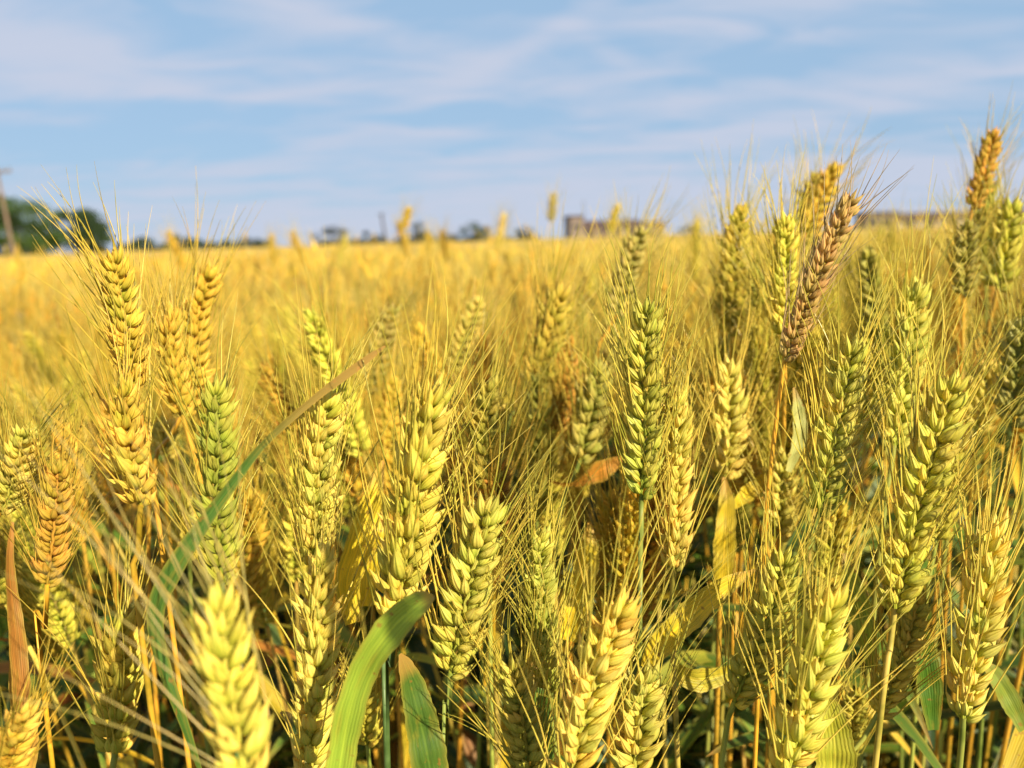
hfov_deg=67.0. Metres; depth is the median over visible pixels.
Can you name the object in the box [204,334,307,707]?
wheat stalk
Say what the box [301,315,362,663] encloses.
wheat stalk
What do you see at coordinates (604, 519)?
wheat stalk
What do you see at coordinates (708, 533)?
wheat stalk
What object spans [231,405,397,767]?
wheat stalk
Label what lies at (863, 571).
wheat stalk
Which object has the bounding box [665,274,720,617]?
wheat stalk
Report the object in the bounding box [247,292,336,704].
wheat stalk
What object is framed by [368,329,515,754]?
wheat stalk
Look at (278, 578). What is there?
wheat stalk
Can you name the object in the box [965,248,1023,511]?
wheat stalk
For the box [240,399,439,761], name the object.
wheat stalk
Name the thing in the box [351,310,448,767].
wheat stalk
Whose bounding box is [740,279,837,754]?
wheat stalk
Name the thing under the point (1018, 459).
wheat stalk
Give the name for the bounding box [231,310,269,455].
wheat stalk
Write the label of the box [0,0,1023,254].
sky
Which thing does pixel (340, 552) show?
wheat stalk
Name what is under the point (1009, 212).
wheat stalk
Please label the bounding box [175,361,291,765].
wheat stalk
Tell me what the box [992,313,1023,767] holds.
wheat stalk
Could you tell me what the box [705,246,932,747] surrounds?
wheat stalk
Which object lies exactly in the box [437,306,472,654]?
wheat stalk
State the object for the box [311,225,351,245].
tree
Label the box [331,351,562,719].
wheat stalk
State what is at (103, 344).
wheat stalk
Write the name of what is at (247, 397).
wheat stalk
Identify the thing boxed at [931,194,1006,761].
wheat stalk
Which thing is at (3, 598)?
wheat stalk
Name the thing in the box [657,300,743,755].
wheat stalk
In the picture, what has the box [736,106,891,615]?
wheat stalk
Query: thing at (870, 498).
wheat stalk
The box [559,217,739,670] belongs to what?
wheat stalk
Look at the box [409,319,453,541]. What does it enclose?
wheat stalk
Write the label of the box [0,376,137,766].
wheat stalk
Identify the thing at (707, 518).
wheat stalk
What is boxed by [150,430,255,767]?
wheat stalk
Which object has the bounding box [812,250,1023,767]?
wheat stalk
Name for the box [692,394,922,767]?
wheat stalk
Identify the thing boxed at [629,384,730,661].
wheat stalk
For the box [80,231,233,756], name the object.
wheat stalk
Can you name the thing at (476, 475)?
wheat stalk
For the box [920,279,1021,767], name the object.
wheat stalk
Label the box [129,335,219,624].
wheat stalk
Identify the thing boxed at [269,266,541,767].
wheat stalk
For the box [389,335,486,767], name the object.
wheat stalk
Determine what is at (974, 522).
wheat stalk
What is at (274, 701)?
wheat stalk
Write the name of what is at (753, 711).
wheat stalk
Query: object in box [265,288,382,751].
wheat stalk
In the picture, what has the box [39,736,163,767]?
wheat stalk
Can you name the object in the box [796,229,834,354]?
wheat stalk
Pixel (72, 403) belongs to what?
wheat stalk
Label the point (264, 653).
wheat stalk
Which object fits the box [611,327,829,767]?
wheat stalk
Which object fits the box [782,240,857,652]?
wheat stalk
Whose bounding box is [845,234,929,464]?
wheat stalk
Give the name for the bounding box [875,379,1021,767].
wheat stalk
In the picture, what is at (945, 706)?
wheat stalk
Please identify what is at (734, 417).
wheat stalk
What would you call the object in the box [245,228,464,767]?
wheat stalk
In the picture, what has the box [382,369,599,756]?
wheat stalk
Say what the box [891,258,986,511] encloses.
wheat stalk
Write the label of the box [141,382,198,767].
wheat stalk
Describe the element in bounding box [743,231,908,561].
wheat stalk
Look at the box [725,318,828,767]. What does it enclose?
wheat stalk
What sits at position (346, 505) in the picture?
wheat stalk
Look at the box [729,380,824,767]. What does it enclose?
wheat stalk
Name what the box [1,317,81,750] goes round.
wheat stalk
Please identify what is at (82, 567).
wheat stalk
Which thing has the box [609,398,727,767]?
wheat stalk
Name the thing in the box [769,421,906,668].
wheat stalk
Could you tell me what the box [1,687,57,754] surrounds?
wheat stalk
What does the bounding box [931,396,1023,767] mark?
wheat stalk
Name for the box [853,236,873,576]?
wheat stalk
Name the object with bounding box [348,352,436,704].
wheat stalk
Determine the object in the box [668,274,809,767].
wheat stalk
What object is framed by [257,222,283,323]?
wheat stalk
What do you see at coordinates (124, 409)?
wheat stalk
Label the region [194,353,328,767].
wheat stalk
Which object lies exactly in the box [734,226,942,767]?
wheat stalk
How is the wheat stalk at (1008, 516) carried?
on the ground
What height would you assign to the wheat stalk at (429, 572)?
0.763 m
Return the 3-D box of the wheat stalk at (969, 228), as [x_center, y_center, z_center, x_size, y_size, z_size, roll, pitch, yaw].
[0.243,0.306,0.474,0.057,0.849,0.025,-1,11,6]
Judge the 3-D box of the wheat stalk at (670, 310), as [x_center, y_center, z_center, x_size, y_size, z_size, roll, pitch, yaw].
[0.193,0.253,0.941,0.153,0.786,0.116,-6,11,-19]
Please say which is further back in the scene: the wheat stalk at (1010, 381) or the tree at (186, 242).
the tree at (186, 242)
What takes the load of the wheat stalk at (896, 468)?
on the ground
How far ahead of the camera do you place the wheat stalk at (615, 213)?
1.35 m
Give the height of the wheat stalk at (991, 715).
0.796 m
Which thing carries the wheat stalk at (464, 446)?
on the ground
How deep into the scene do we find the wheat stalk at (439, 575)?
0.66 m
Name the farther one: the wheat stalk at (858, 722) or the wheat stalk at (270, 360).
the wheat stalk at (270, 360)
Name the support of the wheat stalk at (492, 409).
on the ground
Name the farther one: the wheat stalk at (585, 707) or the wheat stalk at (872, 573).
the wheat stalk at (872, 573)
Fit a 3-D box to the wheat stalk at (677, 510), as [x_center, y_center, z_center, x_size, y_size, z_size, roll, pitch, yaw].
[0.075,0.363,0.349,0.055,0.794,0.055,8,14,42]
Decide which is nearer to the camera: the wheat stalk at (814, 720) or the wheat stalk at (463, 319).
the wheat stalk at (814, 720)
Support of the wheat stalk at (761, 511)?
on the ground
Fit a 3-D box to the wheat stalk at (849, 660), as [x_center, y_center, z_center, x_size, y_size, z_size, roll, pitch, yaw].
[0.222,0.298,0.589,0.133,0.824,0.157,-2,11,0]
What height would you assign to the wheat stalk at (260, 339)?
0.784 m
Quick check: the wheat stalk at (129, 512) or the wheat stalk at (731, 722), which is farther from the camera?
the wheat stalk at (129, 512)
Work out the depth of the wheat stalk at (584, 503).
0.84 m
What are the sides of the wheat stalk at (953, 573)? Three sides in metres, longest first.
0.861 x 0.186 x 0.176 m
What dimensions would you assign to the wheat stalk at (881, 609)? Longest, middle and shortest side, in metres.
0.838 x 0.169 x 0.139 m
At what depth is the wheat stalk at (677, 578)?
0.61 m
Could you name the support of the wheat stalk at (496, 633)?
on the ground
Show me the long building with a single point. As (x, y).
(876, 215)
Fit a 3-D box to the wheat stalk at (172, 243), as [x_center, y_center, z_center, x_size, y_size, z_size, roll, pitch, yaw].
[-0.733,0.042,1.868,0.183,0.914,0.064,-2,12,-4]
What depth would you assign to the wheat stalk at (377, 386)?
0.81 m
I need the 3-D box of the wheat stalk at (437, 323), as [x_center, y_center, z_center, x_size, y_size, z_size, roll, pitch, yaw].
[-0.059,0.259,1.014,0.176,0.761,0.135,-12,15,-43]
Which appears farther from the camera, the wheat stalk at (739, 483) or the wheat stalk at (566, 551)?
the wheat stalk at (566, 551)
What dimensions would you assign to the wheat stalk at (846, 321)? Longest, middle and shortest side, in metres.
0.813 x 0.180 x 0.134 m
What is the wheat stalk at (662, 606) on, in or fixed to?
on the ground
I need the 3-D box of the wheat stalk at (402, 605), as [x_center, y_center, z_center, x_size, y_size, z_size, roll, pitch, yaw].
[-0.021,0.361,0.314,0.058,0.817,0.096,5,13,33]
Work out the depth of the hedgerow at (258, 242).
119.60 m
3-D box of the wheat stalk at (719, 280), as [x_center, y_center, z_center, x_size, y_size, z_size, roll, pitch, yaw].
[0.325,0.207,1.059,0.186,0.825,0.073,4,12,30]
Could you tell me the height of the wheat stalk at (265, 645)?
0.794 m
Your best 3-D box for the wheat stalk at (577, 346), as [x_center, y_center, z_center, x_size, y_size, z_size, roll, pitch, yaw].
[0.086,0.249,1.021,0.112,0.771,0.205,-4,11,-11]
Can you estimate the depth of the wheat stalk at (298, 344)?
1.12 m
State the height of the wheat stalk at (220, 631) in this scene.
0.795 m
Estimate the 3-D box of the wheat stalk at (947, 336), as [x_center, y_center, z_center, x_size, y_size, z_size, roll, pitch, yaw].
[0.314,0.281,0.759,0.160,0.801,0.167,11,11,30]
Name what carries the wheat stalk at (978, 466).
on the ground
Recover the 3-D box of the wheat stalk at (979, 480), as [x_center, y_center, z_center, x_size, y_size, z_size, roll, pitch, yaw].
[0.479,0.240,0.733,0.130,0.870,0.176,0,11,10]
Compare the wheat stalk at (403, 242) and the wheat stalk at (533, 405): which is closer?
the wheat stalk at (533, 405)
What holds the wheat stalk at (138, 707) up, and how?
on the ground
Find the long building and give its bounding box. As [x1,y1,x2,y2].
[855,209,1023,228]
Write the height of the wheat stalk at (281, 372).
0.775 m
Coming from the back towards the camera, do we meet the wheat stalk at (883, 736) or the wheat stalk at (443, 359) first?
the wheat stalk at (443, 359)
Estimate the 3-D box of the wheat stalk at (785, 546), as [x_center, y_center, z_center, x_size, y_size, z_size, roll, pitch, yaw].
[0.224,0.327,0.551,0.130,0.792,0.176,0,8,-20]
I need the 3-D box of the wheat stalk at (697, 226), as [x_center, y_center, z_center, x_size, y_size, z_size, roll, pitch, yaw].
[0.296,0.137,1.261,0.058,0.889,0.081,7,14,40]
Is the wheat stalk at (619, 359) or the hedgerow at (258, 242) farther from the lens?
the hedgerow at (258, 242)
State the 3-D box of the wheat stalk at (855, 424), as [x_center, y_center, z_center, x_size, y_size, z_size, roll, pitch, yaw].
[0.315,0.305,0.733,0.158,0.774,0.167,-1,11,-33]
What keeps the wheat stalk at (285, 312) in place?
on the ground
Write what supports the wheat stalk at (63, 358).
on the ground
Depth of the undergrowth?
0.69 m
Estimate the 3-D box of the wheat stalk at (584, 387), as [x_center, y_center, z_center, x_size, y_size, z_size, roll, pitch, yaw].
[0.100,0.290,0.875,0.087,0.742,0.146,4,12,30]
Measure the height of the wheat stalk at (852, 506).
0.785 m
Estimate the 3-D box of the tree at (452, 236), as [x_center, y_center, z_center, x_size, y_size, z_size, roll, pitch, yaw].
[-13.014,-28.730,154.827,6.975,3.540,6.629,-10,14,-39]
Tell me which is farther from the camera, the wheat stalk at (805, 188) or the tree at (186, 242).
the tree at (186, 242)
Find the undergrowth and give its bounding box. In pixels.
[0,336,1023,767]
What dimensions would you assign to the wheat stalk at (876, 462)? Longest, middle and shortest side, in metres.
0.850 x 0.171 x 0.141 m
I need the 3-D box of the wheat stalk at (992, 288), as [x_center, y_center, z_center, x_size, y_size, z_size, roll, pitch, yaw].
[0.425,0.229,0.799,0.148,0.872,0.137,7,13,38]
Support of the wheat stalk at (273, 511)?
on the ground
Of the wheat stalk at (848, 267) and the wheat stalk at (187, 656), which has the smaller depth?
the wheat stalk at (187, 656)
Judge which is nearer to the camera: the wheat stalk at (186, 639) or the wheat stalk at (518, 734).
the wheat stalk at (518, 734)
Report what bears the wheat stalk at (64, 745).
on the ground
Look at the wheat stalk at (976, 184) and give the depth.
0.43 m
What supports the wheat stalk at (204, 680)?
on the ground
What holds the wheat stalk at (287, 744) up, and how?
on the ground
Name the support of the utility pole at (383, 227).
on the ground
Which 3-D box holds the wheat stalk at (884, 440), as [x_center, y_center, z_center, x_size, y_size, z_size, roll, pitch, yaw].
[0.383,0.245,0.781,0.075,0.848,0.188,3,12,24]
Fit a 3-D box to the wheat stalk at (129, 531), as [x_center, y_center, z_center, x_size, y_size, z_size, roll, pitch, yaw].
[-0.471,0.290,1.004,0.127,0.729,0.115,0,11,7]
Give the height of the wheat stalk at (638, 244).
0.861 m
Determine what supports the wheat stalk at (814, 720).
on the ground
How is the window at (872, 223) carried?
in the long building
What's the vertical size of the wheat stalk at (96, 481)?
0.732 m
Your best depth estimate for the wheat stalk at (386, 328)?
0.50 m
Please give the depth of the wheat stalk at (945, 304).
0.75 m
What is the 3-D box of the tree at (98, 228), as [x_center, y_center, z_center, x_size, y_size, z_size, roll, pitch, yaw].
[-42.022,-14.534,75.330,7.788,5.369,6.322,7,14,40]
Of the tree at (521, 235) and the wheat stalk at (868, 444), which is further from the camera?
the tree at (521, 235)
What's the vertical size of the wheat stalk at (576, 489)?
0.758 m
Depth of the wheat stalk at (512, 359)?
0.94 m
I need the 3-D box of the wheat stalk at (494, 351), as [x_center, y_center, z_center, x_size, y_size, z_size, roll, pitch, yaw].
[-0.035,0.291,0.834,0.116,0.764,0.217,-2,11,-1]
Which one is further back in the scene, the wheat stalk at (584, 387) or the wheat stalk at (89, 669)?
the wheat stalk at (584, 387)
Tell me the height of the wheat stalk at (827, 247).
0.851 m
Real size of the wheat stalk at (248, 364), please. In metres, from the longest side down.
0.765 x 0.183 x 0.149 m
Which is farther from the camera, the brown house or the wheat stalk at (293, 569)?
the brown house
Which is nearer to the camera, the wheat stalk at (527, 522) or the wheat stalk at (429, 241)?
the wheat stalk at (527, 522)
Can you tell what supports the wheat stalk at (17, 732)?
on the ground
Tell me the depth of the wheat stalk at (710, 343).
0.93 m
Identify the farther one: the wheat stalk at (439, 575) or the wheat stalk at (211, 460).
the wheat stalk at (439, 575)
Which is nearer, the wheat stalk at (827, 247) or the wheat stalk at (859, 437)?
the wheat stalk at (827, 247)
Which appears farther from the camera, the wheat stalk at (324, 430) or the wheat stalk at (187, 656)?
the wheat stalk at (187, 656)
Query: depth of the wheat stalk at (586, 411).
0.40 m
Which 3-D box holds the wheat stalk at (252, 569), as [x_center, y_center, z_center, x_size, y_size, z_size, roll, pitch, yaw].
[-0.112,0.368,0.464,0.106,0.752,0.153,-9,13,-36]
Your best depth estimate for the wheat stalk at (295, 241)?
1.90 m
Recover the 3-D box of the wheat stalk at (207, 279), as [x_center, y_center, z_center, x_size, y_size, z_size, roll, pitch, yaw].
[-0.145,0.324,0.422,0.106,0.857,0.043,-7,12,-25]
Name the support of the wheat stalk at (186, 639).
on the ground
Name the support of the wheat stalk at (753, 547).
on the ground
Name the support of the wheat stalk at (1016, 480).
on the ground
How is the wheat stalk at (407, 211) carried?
on the ground
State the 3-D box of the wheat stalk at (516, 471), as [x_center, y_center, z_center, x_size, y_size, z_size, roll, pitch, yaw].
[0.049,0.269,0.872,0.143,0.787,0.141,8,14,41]
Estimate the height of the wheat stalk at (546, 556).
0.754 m
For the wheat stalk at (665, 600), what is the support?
on the ground
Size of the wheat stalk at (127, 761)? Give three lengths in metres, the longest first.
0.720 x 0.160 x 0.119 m
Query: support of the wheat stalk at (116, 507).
on the ground
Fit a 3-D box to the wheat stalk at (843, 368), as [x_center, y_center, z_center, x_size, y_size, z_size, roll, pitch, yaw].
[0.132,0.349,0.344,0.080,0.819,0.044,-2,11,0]
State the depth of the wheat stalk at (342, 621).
0.61 m
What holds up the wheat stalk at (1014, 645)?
on the ground
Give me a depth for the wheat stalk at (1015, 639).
0.73 m
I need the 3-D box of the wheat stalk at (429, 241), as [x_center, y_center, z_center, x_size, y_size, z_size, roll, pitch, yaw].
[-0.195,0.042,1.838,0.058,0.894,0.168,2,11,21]
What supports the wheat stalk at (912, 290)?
on the ground
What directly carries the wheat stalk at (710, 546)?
on the ground
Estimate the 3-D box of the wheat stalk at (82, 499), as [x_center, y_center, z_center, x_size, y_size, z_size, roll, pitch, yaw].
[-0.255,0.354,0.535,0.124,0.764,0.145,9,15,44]
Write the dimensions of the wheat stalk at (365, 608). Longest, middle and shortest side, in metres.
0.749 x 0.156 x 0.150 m
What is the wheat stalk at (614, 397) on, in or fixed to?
on the ground
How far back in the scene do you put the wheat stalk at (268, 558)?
1.08 m
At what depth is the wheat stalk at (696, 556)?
0.73 m
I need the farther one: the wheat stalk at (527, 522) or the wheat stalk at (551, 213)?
the wheat stalk at (551, 213)
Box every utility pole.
[0,167,14,255]
[378,213,386,243]
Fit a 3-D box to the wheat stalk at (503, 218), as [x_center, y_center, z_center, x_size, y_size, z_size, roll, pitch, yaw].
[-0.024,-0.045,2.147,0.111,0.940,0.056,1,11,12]
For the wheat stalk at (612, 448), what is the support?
on the ground
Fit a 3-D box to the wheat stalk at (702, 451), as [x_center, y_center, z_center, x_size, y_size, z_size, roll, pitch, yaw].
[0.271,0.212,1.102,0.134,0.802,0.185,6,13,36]
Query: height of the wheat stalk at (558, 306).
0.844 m
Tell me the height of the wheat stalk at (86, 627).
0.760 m
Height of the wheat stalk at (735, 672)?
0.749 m
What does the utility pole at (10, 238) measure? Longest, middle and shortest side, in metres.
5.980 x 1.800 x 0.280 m
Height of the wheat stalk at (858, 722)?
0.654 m
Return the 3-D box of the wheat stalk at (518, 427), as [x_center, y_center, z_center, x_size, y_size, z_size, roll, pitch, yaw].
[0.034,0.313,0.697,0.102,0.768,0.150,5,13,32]
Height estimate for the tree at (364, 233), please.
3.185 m
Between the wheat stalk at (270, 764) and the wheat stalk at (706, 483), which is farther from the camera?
the wheat stalk at (706, 483)
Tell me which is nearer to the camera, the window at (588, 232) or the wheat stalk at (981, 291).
the wheat stalk at (981, 291)
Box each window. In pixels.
[587,230,594,235]
[870,219,877,225]
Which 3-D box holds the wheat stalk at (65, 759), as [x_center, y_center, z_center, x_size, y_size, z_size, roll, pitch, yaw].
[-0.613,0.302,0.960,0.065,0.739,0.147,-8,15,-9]
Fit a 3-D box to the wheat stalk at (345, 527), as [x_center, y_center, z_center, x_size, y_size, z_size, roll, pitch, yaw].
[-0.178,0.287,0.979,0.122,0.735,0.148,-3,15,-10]
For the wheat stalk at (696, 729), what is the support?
on the ground
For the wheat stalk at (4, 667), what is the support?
on the ground
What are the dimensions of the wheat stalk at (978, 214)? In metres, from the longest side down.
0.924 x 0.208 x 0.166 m
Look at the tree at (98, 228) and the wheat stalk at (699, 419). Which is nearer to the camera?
the wheat stalk at (699, 419)
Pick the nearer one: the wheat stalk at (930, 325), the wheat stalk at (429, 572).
the wheat stalk at (429, 572)
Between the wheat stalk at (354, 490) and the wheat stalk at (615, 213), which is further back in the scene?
the wheat stalk at (615, 213)
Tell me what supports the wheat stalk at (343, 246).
on the ground
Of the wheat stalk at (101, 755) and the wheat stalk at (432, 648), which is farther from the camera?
the wheat stalk at (432, 648)
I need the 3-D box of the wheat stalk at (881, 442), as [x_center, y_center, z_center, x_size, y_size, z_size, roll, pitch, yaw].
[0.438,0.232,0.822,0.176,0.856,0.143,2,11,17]
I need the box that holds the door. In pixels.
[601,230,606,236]
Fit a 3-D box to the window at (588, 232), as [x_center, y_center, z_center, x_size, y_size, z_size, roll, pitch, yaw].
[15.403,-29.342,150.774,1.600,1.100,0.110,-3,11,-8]
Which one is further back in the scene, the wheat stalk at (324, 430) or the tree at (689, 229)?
the tree at (689, 229)
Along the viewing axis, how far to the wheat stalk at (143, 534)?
0.96 m
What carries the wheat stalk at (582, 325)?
on the ground
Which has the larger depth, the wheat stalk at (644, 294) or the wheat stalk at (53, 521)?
the wheat stalk at (644, 294)
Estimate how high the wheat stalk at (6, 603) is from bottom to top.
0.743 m
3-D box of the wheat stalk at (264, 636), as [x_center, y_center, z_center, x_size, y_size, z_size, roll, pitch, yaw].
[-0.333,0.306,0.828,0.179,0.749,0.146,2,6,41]
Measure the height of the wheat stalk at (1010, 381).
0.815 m
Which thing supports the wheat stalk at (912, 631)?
on the ground
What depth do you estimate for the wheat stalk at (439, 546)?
0.64 m
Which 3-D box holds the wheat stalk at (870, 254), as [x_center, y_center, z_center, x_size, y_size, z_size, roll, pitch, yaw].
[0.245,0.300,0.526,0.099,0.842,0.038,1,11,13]
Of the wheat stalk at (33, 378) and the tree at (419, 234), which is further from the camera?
the tree at (419, 234)
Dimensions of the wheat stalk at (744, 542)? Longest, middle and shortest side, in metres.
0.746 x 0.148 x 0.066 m
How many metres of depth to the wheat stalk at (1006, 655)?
0.52 m
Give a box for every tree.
[0,195,69,255]
[39,207,113,252]
[129,236,171,250]
[172,234,199,249]
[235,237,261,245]
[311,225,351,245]
[362,230,383,243]
[404,221,433,242]
[432,233,458,241]
[458,220,490,240]
[514,227,533,239]
[678,225,692,234]
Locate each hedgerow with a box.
[111,239,269,251]
[316,234,538,245]
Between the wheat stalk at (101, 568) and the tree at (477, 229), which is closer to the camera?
the wheat stalk at (101, 568)
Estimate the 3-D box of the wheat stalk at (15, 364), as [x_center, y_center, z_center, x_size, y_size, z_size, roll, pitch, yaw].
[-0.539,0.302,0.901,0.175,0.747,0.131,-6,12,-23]
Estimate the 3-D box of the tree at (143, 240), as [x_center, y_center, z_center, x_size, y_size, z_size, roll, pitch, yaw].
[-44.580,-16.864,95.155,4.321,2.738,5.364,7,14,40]
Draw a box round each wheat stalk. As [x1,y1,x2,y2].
[0,286,187,702]
[0,288,174,751]
[0,324,93,733]
[0,327,108,759]
[0,328,169,767]
[0,329,97,756]
[0,329,277,761]
[0,342,185,763]
[0,344,45,763]
[0,356,96,767]
[0,370,273,767]
[0,373,121,767]
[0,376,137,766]
[0,379,38,760]
[0,409,118,767]
[0,415,111,763]
[0,501,86,767]
[0,515,135,767]
[0,517,108,719]
[0,624,111,767]
[0,638,73,767]
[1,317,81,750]
[1,518,66,760]
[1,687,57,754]
[3,453,195,767]
[15,161,191,767]
[23,358,168,767]
[25,298,136,622]
[31,295,131,662]
[32,296,126,736]
[34,323,170,606]
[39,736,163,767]
[40,271,186,767]
[41,339,225,711]
[63,337,259,767]
[70,332,269,766]
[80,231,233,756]
[81,340,204,577]
[89,352,169,566]
[89,387,267,639]
[91,327,173,755]
[95,361,208,728]
[97,296,181,752]
[100,342,204,702]
[112,342,194,741]
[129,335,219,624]
[134,165,282,767]
[139,292,385,767]
[140,418,280,687]
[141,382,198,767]
[144,310,291,757]
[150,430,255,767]
[151,346,288,767]
[153,213,213,349]
[154,354,306,718]
[166,298,447,767]
[168,418,297,758]
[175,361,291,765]
[183,319,348,767]
[183,389,367,767]
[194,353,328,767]
[194,365,302,656]
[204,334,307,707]
[212,305,284,762]
[213,264,413,762]
[218,310,282,623]
[222,282,285,760]
[228,321,282,422]
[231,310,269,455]
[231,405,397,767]
[238,356,386,682]
[239,324,365,664]
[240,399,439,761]
[243,298,378,622]
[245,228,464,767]
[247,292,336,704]
[252,306,366,521]
[252,306,397,612]
[256,263,310,452]
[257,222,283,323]
[263,322,364,570]
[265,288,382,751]
[267,317,294,584]
[268,363,404,760]
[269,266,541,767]
[274,308,383,755]
[280,211,319,304]
[281,520,420,767]
[284,325,486,767]
[285,281,470,741]
[288,356,443,764]
[293,313,307,374]
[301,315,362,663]
[325,256,534,767]
[326,338,428,767]
[328,219,361,268]
[328,312,444,587]
[328,315,478,741]
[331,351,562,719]
[332,238,454,701]
[339,317,497,725]
[339,327,366,531]
[341,352,446,711]
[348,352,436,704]
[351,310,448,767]
[363,261,610,636]
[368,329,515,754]
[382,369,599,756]
[385,204,413,282]
[389,189,428,360]
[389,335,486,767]
[391,352,459,650]
[395,310,468,506]
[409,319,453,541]
[414,244,532,667]
[416,297,523,502]
[419,216,435,270]
[420,293,568,767]
[422,331,569,760]
[428,213,454,316]
[430,300,570,685]
[433,289,470,523]
[433,339,586,767]
[433,566,623,767]
[436,305,520,655]
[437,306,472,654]
[441,294,528,563]
[442,373,471,653]
[446,332,600,638]
[454,331,521,719]
[465,343,724,767]
[470,271,608,645]
[476,196,637,767]
[486,310,599,709]
[487,203,516,289]
[487,441,611,767]
[488,290,621,685]
[496,457,737,767]
[501,371,599,653]
[503,366,588,720]
[510,230,655,623]
[510,266,606,763]
[510,336,693,767]
[510,404,668,613]
[518,369,597,655]
[519,287,612,526]
[529,314,637,657]
[532,279,678,698]
[532,281,627,534]
[539,171,576,304]
[544,406,661,664]
[545,412,659,767]
[546,336,698,679]
[553,323,606,580]
[556,340,766,761]
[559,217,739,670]
[565,165,701,721]
[567,307,623,460]
[570,541,790,767]
[585,265,652,494]
[593,315,718,732]
[596,181,637,306]
[603,306,755,767]
[606,300,793,767]
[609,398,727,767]
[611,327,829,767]
[613,279,794,689]
[614,321,758,731]
[625,257,768,632]
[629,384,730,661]
[635,270,664,422]
[640,284,703,757]
[642,271,803,652]
[653,267,748,549]
[654,312,875,751]
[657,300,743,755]
[658,249,730,534]
[659,262,831,767]
[660,296,748,602]
[660,338,705,749]
[665,120,801,767]
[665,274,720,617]
[667,328,720,607]
[667,339,746,632]
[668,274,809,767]
[672,264,897,767]
[676,455,909,767]
[677,190,720,308]
[684,282,807,582]
[689,244,755,557]
[690,270,734,344]
[692,244,799,543]
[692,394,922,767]
[693,272,894,683]
[695,296,772,760]
[695,302,883,612]
[699,232,947,708]
[700,184,1023,682]
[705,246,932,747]
[706,302,1023,756]
[710,212,955,767]
[712,286,894,728]
[723,142,849,767]
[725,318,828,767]
[725,466,958,767]
[727,292,884,767]
[729,241,872,767]
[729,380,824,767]
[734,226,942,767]
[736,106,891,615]
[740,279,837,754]
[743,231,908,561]
[748,284,956,767]
[750,196,873,440]
[752,138,911,767]
[757,115,868,765]
[762,230,964,767]
[764,264,903,502]
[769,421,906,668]
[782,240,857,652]
[784,244,912,575]
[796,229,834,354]
[796,261,1023,767]
[797,243,932,658]
[800,317,880,766]
[801,348,885,580]
[805,259,969,765]
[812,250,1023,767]
[813,291,992,589]
[828,203,920,767]
[829,646,889,756]
[830,266,1023,767]
[833,159,993,767]
[836,225,876,315]
[836,520,973,750]
[840,281,965,541]
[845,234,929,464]
[849,290,1008,643]
[850,207,967,639]
[851,284,1023,767]
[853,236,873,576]
[854,183,1003,762]
[855,109,1023,593]
[855,189,1018,767]
[857,230,978,765]
[860,236,936,691]
[862,289,947,665]
[866,167,1022,584]
[871,198,948,486]
[871,249,948,755]
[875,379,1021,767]
[882,238,1017,620]
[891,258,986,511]
[902,211,1023,651]
[909,167,1022,758]
[918,87,1023,767]
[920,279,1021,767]
[922,194,986,621]
[922,257,978,555]
[925,421,1017,767]
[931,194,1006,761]
[931,211,983,610]
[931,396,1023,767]
[933,132,1023,767]
[944,187,1023,427]
[946,358,1019,743]
[954,201,1023,568]
[959,208,1023,618]
[959,240,1023,767]
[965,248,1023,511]
[965,442,1019,742]
[972,274,1023,750]
[987,309,1023,767]
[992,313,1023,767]
[997,188,1023,733]
[1002,727,1023,767]
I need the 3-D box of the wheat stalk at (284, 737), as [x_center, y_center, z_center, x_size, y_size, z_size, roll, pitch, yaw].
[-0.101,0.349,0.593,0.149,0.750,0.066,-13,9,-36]
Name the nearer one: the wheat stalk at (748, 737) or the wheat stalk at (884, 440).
the wheat stalk at (748, 737)
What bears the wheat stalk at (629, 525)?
on the ground
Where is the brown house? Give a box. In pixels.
[563,215,666,237]
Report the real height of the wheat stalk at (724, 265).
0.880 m
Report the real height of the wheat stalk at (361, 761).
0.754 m
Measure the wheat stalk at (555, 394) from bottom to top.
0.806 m
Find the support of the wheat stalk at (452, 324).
on the ground
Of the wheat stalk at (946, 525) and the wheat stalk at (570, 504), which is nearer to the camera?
the wheat stalk at (946, 525)
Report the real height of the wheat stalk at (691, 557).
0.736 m
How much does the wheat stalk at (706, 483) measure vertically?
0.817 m
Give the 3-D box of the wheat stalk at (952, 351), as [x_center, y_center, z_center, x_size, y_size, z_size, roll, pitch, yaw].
[0.503,0.190,0.988,0.083,0.873,0.188,-12,14,-43]
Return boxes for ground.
[0,233,998,767]
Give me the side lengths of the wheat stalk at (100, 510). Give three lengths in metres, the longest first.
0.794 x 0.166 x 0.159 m
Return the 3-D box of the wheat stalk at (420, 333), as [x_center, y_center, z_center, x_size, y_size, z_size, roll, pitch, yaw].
[-0.031,0.321,0.579,0.177,0.820,0.168,-6,17,-13]
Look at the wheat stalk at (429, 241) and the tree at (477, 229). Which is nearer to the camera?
the wheat stalk at (429, 241)
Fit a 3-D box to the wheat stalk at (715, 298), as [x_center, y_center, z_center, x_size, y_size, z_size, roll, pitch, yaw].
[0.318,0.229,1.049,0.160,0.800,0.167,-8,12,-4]
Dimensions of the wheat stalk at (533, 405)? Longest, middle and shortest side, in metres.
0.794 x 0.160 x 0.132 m
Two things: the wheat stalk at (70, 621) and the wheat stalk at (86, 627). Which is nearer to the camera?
the wheat stalk at (70, 621)
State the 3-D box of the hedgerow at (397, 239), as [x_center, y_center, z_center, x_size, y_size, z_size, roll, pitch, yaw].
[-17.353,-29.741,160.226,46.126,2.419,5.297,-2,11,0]

